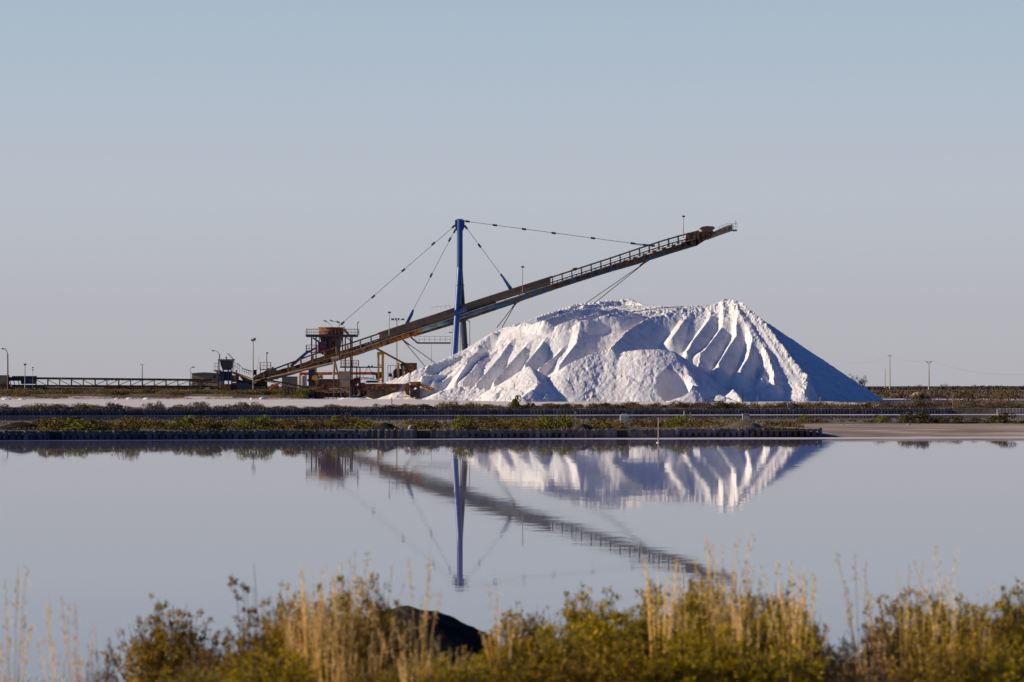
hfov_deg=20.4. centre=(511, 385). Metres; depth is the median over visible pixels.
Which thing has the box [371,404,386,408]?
bush
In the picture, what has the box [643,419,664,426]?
bush
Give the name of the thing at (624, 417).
grey cabinet
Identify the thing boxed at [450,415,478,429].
bush
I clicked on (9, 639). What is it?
dry grass
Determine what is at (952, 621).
dry grass
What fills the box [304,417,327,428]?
bush
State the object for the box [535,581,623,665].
shrub
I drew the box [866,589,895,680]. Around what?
dry grass
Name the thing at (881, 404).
bush
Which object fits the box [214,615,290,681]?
shrub
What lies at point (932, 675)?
shrub
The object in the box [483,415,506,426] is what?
bush
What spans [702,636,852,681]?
shrub
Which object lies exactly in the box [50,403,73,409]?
bush
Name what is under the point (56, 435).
sluice gate
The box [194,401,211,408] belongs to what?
bush
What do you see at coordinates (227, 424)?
bush
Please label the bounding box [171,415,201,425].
bush
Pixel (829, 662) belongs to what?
shrub
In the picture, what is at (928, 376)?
power pole
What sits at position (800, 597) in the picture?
dry grass
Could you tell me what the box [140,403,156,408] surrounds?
bush
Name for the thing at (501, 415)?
salt foam
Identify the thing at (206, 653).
shrub
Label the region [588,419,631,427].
bush
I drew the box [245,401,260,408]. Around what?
bush
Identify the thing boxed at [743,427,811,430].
earth mound
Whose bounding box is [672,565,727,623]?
shrub
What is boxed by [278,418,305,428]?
bush
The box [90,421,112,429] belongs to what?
bush
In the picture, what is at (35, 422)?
bush
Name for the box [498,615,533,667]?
dry grass
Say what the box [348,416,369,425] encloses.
bush
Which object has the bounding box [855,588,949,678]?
shrub
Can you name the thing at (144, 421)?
bush
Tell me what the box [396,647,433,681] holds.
dry grass
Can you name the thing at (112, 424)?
bush
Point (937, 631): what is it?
dry grass
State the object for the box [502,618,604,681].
shrub
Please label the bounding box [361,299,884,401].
salt pile
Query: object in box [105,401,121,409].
bush
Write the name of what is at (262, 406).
bush
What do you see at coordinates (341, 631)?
dry grass
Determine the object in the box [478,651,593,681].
shrub
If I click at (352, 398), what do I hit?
salt lump
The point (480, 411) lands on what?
board wall
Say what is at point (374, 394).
receiving trough
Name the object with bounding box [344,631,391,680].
dry grass
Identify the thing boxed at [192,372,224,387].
utility building
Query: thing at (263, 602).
shrub
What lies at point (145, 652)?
shrub
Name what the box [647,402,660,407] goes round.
bush
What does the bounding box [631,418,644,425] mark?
bush
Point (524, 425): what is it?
bush
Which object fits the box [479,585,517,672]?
dry grass
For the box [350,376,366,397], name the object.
drive unit
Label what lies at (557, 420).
bush
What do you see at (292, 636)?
dry grass
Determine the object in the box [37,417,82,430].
bush
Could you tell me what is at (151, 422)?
bush
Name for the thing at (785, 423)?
bush
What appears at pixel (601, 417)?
bush
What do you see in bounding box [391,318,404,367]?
floodlight pole
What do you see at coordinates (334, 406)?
bush
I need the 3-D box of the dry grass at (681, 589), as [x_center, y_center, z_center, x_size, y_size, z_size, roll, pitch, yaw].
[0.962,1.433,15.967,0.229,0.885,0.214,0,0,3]
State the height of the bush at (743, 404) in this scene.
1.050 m
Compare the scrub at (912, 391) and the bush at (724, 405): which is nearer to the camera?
the bush at (724, 405)
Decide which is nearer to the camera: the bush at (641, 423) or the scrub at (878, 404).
the bush at (641, 423)
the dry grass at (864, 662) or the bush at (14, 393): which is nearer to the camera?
the dry grass at (864, 662)
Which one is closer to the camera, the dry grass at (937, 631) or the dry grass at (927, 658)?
the dry grass at (927, 658)
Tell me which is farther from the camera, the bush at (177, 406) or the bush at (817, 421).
the bush at (177, 406)
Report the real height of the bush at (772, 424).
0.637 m
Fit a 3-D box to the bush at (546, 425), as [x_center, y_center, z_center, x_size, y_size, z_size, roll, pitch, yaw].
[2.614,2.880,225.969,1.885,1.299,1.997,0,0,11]
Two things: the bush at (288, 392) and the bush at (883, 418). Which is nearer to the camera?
the bush at (883, 418)
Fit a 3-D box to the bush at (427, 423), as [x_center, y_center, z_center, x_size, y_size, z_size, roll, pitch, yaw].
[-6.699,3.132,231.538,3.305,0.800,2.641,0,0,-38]
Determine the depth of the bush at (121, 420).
225.13 m
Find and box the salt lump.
[340,398,367,399]
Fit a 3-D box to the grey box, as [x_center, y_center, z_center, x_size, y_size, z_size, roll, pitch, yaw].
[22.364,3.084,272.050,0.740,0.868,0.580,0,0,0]
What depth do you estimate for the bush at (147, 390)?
601.37 m
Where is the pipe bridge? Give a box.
[300,365,381,391]
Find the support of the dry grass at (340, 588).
on the ground at (954, 410)
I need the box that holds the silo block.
[282,375,306,386]
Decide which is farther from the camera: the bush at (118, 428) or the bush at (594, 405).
the bush at (594, 405)
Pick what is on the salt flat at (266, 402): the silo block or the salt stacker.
the salt stacker
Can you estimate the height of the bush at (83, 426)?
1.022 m
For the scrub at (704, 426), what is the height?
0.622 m
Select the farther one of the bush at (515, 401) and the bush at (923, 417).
the bush at (515, 401)
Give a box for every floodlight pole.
[251,338,255,388]
[266,352,267,388]
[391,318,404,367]
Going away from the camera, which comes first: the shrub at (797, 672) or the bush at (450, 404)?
the shrub at (797, 672)
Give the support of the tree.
on the ground at (954, 410)
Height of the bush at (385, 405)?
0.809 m
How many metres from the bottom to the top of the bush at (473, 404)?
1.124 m
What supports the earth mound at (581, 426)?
on the ground at (954, 410)
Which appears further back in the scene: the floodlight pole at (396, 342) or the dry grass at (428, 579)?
the floodlight pole at (396, 342)
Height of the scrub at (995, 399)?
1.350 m
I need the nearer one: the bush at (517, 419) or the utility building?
the bush at (517, 419)
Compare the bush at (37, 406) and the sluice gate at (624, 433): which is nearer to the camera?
the sluice gate at (624, 433)
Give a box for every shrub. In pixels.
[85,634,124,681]
[100,591,225,681]
[156,633,252,681]
[159,658,265,681]
[212,638,327,681]
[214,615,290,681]
[222,570,270,655]
[247,577,313,658]
[255,602,374,681]
[310,572,417,681]
[332,655,437,681]
[395,651,499,681]
[450,649,533,681]
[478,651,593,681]
[480,598,549,675]
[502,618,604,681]
[532,636,693,681]
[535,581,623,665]
[556,596,694,678]
[605,579,736,654]
[616,624,785,681]
[650,593,804,680]
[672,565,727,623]
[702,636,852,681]
[705,579,827,653]
[752,594,835,681]
[781,635,846,681]
[809,650,923,681]
[813,631,886,681]
[829,620,923,681]
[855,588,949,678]
[874,635,999,681]
[883,590,999,672]
[925,599,1023,680]
[958,630,1023,681]
[983,575,1023,676]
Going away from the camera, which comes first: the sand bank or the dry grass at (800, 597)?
the dry grass at (800, 597)
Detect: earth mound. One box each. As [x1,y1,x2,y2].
[0,422,41,429]
[374,423,398,429]
[570,424,592,429]
[724,421,762,427]
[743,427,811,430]
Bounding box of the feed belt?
[264,379,308,389]
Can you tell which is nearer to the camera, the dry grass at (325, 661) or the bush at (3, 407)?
the dry grass at (325, 661)
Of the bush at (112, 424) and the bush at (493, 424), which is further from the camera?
the bush at (493, 424)
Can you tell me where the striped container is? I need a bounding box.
[0,375,9,386]
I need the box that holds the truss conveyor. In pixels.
[5,376,217,390]
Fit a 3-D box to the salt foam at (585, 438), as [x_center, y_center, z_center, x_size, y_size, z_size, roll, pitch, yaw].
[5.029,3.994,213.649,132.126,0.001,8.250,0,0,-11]
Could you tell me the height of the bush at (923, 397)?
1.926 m
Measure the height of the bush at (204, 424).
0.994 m
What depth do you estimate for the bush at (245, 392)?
593.23 m
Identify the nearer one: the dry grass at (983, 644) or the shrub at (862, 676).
the shrub at (862, 676)
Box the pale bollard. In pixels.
[787,402,792,408]
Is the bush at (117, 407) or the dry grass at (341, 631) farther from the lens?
the bush at (117, 407)
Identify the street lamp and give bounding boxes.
[2,348,8,389]
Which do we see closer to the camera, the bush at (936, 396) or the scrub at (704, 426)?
the scrub at (704, 426)
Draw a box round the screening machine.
[308,371,349,398]
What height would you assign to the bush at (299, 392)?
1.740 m
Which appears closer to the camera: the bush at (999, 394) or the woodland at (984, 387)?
the bush at (999, 394)
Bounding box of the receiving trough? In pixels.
[364,384,400,397]
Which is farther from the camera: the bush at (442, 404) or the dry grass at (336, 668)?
the bush at (442, 404)
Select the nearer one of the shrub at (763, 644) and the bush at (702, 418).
the shrub at (763, 644)
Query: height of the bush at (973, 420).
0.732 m
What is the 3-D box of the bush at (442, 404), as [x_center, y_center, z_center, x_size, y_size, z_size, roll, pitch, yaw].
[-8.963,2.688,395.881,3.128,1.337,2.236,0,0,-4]
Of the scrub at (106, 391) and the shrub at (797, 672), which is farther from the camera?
the scrub at (106, 391)
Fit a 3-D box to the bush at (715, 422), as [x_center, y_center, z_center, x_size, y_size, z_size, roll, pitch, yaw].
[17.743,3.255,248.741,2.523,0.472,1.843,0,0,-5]
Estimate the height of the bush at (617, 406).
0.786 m
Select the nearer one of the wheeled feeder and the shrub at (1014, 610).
the shrub at (1014, 610)
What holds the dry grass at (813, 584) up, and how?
on the ground at (954, 410)
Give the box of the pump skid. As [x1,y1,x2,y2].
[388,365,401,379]
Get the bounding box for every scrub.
[0,389,307,398]
[0,405,1023,409]
[0,416,810,430]
[1,387,367,395]
[720,416,1023,423]
[759,401,1023,408]
[868,389,1023,398]
[904,397,1023,404]
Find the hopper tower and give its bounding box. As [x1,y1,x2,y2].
[306,320,358,397]
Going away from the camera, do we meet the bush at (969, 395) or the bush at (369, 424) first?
the bush at (369, 424)
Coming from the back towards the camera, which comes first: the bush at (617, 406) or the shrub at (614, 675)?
the bush at (617, 406)
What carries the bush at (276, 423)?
on the ground at (954, 410)
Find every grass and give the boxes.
[0,565,35,681]
[0,639,1003,681]
[37,602,84,681]
[59,596,96,681]
[276,590,321,681]
[286,562,342,681]
[293,616,363,681]
[306,581,357,676]
[320,571,371,681]
[329,644,357,681]
[331,550,373,669]
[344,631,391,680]
[368,567,404,679]
[371,608,426,677]
[392,553,441,679]
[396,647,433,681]
[420,629,442,681]
[436,644,474,681]
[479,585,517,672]
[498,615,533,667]
[641,554,689,656]
[665,564,697,658]
[692,565,786,666]
[693,534,755,654]
[730,583,783,678]
[760,559,817,676]
[786,566,830,660]
[833,552,873,672]
[854,644,879,681]
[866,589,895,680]
[894,562,925,671]
[909,641,951,680]
[912,577,947,680]
[913,547,960,664]
[968,583,995,670]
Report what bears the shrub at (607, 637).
on the ground at (954, 410)
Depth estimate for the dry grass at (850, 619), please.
15.51 m
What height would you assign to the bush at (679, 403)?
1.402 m
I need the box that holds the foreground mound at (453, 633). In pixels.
[350,605,501,674]
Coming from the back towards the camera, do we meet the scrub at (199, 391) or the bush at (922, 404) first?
the scrub at (199, 391)
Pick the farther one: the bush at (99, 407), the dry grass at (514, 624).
the bush at (99, 407)
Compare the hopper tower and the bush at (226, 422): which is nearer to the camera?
the bush at (226, 422)
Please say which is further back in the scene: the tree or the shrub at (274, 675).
the tree
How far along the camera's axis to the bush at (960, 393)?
709.45 m
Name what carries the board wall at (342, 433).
in the water at (106, 538)
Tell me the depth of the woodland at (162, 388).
2365.79 m
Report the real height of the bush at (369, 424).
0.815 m
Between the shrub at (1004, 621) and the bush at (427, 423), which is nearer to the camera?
the shrub at (1004, 621)
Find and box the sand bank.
[772,424,1023,436]
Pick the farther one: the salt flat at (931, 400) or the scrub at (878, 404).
the salt flat at (931, 400)
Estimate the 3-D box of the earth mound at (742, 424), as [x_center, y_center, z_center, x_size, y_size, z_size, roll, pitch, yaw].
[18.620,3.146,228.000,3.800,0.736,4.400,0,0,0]
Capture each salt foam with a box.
[0,436,1023,440]
[156,414,1023,415]
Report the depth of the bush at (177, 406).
388.38 m
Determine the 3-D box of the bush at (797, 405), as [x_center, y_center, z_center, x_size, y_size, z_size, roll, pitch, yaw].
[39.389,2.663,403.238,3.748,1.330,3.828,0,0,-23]
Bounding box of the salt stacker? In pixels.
[252,216,736,386]
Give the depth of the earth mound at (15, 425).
218.15 m
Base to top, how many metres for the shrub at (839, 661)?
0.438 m
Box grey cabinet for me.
[620,414,628,425]
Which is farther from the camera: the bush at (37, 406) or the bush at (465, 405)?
the bush at (465, 405)
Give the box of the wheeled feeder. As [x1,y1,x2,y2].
[397,381,434,397]
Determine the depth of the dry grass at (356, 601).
15.98 m
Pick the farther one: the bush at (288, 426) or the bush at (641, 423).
the bush at (641, 423)
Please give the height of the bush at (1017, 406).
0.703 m
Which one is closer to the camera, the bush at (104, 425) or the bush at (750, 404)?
the bush at (104, 425)
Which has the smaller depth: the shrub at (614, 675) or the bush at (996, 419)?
the shrub at (614, 675)
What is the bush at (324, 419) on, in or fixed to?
on the ground at (954, 410)
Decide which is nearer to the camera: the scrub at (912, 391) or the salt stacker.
the salt stacker
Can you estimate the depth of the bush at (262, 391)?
592.97 m
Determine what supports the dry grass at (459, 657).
on the ground at (954, 410)
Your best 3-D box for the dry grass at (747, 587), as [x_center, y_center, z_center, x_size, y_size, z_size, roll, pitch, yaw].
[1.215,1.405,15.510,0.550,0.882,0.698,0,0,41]
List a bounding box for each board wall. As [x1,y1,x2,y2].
[0,408,951,415]
[0,428,821,439]
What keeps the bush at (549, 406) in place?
on the ground at (954, 410)
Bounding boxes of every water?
[0,415,1023,420]
[0,436,1023,681]
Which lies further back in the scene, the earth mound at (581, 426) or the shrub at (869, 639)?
the earth mound at (581, 426)
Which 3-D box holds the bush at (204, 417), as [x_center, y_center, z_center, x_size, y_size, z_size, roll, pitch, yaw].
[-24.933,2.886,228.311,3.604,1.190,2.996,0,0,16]
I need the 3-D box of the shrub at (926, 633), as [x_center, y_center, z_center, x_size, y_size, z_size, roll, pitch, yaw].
[2.680,1.583,17.495,0.813,0.688,0.806,0,0,-7]
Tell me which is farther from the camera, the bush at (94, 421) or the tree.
the tree
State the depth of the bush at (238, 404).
391.44 m
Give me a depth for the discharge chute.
624.00 m
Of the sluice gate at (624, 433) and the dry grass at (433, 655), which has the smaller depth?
the dry grass at (433, 655)
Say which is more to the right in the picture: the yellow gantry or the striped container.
the yellow gantry
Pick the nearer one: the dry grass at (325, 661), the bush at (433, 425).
the dry grass at (325, 661)
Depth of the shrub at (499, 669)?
14.98 m
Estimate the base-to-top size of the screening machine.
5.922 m
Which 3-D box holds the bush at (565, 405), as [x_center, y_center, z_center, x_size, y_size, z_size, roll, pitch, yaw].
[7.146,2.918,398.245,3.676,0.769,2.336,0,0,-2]
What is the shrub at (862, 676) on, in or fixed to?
on the ground at (954, 410)
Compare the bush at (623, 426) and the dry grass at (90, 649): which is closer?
the dry grass at (90, 649)
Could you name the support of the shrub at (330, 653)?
on the ground at (954, 410)
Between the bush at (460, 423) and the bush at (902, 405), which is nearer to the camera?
the bush at (460, 423)
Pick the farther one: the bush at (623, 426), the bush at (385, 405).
the bush at (385, 405)
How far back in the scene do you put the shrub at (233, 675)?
14.53 m
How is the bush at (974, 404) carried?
on the ground at (954, 410)
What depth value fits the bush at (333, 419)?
227.55 m
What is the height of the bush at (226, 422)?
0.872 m
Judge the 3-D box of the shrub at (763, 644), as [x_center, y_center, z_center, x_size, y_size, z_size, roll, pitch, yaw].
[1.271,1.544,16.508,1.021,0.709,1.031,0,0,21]
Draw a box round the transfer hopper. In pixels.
[214,353,270,390]
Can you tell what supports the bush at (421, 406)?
on the ground at (954, 410)
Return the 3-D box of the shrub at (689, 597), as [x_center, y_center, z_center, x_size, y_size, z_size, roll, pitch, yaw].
[0.997,1.566,17.465,0.986,0.767,0.963,0,0,-32]
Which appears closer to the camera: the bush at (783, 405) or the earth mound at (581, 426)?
the earth mound at (581, 426)
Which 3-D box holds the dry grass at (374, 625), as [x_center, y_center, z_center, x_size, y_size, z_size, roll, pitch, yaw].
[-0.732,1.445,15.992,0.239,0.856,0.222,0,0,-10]
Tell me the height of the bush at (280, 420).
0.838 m
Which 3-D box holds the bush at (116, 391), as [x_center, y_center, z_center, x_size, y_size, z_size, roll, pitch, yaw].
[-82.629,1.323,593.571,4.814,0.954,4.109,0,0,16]
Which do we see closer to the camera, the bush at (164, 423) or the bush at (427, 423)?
the bush at (164, 423)
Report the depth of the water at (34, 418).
359.82 m
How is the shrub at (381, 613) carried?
on the ground at (954, 410)
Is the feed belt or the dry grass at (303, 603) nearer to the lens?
the dry grass at (303, 603)
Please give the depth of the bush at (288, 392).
593.84 m
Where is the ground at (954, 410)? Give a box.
[0,386,1023,679]
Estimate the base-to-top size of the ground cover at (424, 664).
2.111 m
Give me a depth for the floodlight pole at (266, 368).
616.91 m
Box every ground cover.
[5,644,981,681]
[11,647,1020,681]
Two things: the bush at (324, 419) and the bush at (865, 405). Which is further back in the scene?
the bush at (865, 405)
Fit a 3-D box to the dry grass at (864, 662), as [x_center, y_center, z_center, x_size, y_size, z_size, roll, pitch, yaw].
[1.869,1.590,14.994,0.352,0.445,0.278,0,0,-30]
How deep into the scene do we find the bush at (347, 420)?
227.16 m
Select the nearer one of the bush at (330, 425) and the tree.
the bush at (330, 425)
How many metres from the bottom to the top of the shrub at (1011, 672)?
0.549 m
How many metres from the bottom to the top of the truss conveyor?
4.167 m
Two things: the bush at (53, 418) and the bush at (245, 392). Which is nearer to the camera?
the bush at (53, 418)
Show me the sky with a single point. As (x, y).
(182, 181)
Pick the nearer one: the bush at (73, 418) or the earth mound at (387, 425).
the earth mound at (387, 425)
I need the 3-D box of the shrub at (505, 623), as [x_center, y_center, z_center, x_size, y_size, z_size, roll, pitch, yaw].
[0.042,1.656,17.985,0.524,0.634,0.558,0,0,40]
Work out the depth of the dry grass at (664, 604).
15.50 m
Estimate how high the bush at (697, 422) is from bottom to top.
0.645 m
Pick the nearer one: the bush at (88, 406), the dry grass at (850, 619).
the dry grass at (850, 619)
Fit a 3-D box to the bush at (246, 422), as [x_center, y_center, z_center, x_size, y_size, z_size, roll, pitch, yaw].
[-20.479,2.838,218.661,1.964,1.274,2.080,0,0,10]
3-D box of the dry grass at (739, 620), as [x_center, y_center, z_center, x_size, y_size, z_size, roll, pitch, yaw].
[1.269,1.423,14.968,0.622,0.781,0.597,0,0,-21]
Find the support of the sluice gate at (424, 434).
attached to the board wall at (342, 433)
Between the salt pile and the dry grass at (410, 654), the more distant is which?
the salt pile
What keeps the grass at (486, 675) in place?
on the ground at (954, 410)
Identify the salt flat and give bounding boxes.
[0,396,907,409]
[883,399,1017,400]
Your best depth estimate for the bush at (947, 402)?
416.72 m
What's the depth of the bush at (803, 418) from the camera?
261.77 m
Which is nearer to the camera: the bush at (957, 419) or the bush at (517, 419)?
the bush at (517, 419)
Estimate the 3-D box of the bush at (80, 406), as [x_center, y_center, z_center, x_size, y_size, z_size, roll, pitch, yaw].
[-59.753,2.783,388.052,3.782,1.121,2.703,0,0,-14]
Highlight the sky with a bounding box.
[0,0,1023,385]
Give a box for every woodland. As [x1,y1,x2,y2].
[0,385,365,389]
[865,385,1023,389]
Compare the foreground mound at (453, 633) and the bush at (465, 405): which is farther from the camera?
the bush at (465, 405)
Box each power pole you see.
[888,355,891,388]
[926,361,931,389]
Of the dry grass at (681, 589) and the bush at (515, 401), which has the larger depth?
the bush at (515, 401)
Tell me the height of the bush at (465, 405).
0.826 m
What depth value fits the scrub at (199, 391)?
747.01 m
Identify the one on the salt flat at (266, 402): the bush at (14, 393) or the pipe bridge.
the pipe bridge
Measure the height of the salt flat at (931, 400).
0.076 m
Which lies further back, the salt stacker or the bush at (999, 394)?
the bush at (999, 394)
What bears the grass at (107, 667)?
on the ground at (954, 410)
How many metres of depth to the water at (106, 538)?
80.91 m
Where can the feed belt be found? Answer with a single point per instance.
(283, 383)
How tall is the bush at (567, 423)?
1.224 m
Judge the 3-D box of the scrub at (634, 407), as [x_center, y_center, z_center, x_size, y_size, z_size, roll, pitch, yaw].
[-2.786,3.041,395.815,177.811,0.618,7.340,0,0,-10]
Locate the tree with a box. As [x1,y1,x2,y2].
[859,376,867,386]
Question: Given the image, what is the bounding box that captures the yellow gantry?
[377,352,383,382]
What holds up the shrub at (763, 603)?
on the ground at (954, 410)
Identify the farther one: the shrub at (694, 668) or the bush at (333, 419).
the bush at (333, 419)
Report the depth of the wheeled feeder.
591.00 m
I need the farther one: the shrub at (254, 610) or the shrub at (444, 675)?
the shrub at (254, 610)
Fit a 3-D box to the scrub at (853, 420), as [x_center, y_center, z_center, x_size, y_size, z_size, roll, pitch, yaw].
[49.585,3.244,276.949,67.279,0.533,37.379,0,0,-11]
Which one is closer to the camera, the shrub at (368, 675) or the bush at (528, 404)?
the shrub at (368, 675)
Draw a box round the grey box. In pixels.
[742,414,749,420]
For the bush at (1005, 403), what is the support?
on the ground at (954, 410)
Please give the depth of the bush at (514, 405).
396.97 m
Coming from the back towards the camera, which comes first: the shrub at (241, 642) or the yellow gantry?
the yellow gantry
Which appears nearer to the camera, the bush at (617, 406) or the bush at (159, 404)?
the bush at (159, 404)
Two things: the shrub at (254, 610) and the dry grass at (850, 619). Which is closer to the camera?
the dry grass at (850, 619)
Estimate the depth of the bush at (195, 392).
594.95 m
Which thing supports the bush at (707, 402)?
on the ground at (954, 410)
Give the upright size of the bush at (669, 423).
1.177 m
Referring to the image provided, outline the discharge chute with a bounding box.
[376,348,416,377]
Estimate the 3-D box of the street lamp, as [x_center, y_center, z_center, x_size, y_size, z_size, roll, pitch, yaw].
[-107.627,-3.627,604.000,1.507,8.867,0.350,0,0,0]
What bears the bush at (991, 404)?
on the ground at (954, 410)
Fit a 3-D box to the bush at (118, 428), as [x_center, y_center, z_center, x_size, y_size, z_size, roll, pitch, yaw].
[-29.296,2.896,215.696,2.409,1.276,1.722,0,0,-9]
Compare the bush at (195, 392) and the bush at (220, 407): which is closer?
the bush at (220, 407)
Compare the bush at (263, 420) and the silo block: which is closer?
the bush at (263, 420)
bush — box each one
[0,403,13,409]
[3,391,27,394]
[24,403,46,409]
[31,416,51,426]
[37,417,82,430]
[44,416,65,426]
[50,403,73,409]
[60,419,107,430]
[62,402,87,409]
[63,415,82,422]
[66,403,94,409]
[82,418,104,424]
[90,404,106,409]
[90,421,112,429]
[98,422,125,428]
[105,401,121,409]
[108,390,127,393]
[110,416,140,430]
[115,403,125,408]
[119,415,145,427]
[132,418,163,424]
[139,420,167,428]
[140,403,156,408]
[142,387,155,393]
[145,420,183,428]
[148,423,189,429]
[152,400,165,408]
[169,404,201,408]
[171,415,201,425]
[180,414,218,427]
[185,419,228,430]
[189,389,201,393]
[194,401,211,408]
[208,423,238,428]
[211,405,233,408]
[214,418,237,423]
[231,415,256,429]
[232,401,246,408]
[237,391,256,393]
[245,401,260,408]
[251,389,274,393]
[251,414,277,429]
[256,404,266,408]
[260,419,279,426]
[270,418,290,424]
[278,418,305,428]
[282,388,294,393]
[282,418,318,429]
[289,388,304,395]
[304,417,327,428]
[314,416,346,423]
[320,404,353,408]
[320,422,341,428]
[321,415,343,425]
[330,412,361,428]
[344,420,377,428]
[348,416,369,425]
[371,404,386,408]
[383,404,400,408]
[402,418,439,428]
[403,404,434,408]
[411,419,442,427]
[436,401,458,408]
[445,401,459,405]
[450,404,468,408]
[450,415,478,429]
[462,402,479,408]
[467,421,511,428]
[469,416,499,425]
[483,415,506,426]
[502,403,525,408]
[503,417,532,427]
[507,395,525,408]
[511,421,539,429]
[524,401,534,407]
[528,403,559,408]
[534,414,556,428]
[535,414,572,427]
[551,415,578,428]
[553,404,573,408]
[586,402,608,408]
[586,416,614,427]
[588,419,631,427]
[597,420,631,428]
[601,404,632,408]
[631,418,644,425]
[635,421,649,426]
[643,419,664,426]
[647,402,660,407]
[661,414,697,426]
[664,400,690,408]
[680,420,708,426]
[691,400,718,408]
[694,416,713,423]
[703,421,722,424]
[704,400,735,408]
[733,402,747,408]
[748,401,758,407]
[763,420,782,426]
[764,403,795,408]
[780,420,803,426]
[784,400,801,408]
[796,415,812,422]
[811,418,832,422]
[855,402,875,407]
[874,414,892,421]
[876,401,887,406]
[895,403,906,407]
[895,411,939,422]
[911,400,928,407]
[918,393,931,399]
[931,393,944,398]
[934,416,968,423]
[944,401,955,407]
[953,392,970,398]
[963,391,975,398]
[967,401,980,407]
[968,417,982,423]
[979,412,1023,423]
[983,402,1002,407]
[989,392,1008,398]
[996,402,1009,407]
[1008,404,1022,407]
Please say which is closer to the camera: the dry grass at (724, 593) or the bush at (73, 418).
the dry grass at (724, 593)
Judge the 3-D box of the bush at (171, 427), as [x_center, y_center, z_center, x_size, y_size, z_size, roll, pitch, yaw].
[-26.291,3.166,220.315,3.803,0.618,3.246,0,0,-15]
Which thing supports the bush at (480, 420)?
on the ground at (954, 410)
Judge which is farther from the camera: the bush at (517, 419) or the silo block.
the silo block
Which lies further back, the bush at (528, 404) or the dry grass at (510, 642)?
the bush at (528, 404)
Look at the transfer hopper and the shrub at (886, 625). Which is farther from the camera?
the transfer hopper
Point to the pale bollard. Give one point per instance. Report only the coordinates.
(790, 404)
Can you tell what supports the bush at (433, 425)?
on the ground at (954, 410)
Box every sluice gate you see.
[44,430,63,439]
[413,429,431,438]
[615,429,628,437]
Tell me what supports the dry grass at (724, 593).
on the ground at (954, 410)
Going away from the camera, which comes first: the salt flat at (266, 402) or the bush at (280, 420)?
the bush at (280, 420)
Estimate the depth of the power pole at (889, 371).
1099.86 m
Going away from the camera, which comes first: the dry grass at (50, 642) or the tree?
the dry grass at (50, 642)
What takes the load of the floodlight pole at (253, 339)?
on the ground at (954, 410)
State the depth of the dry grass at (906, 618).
16.01 m

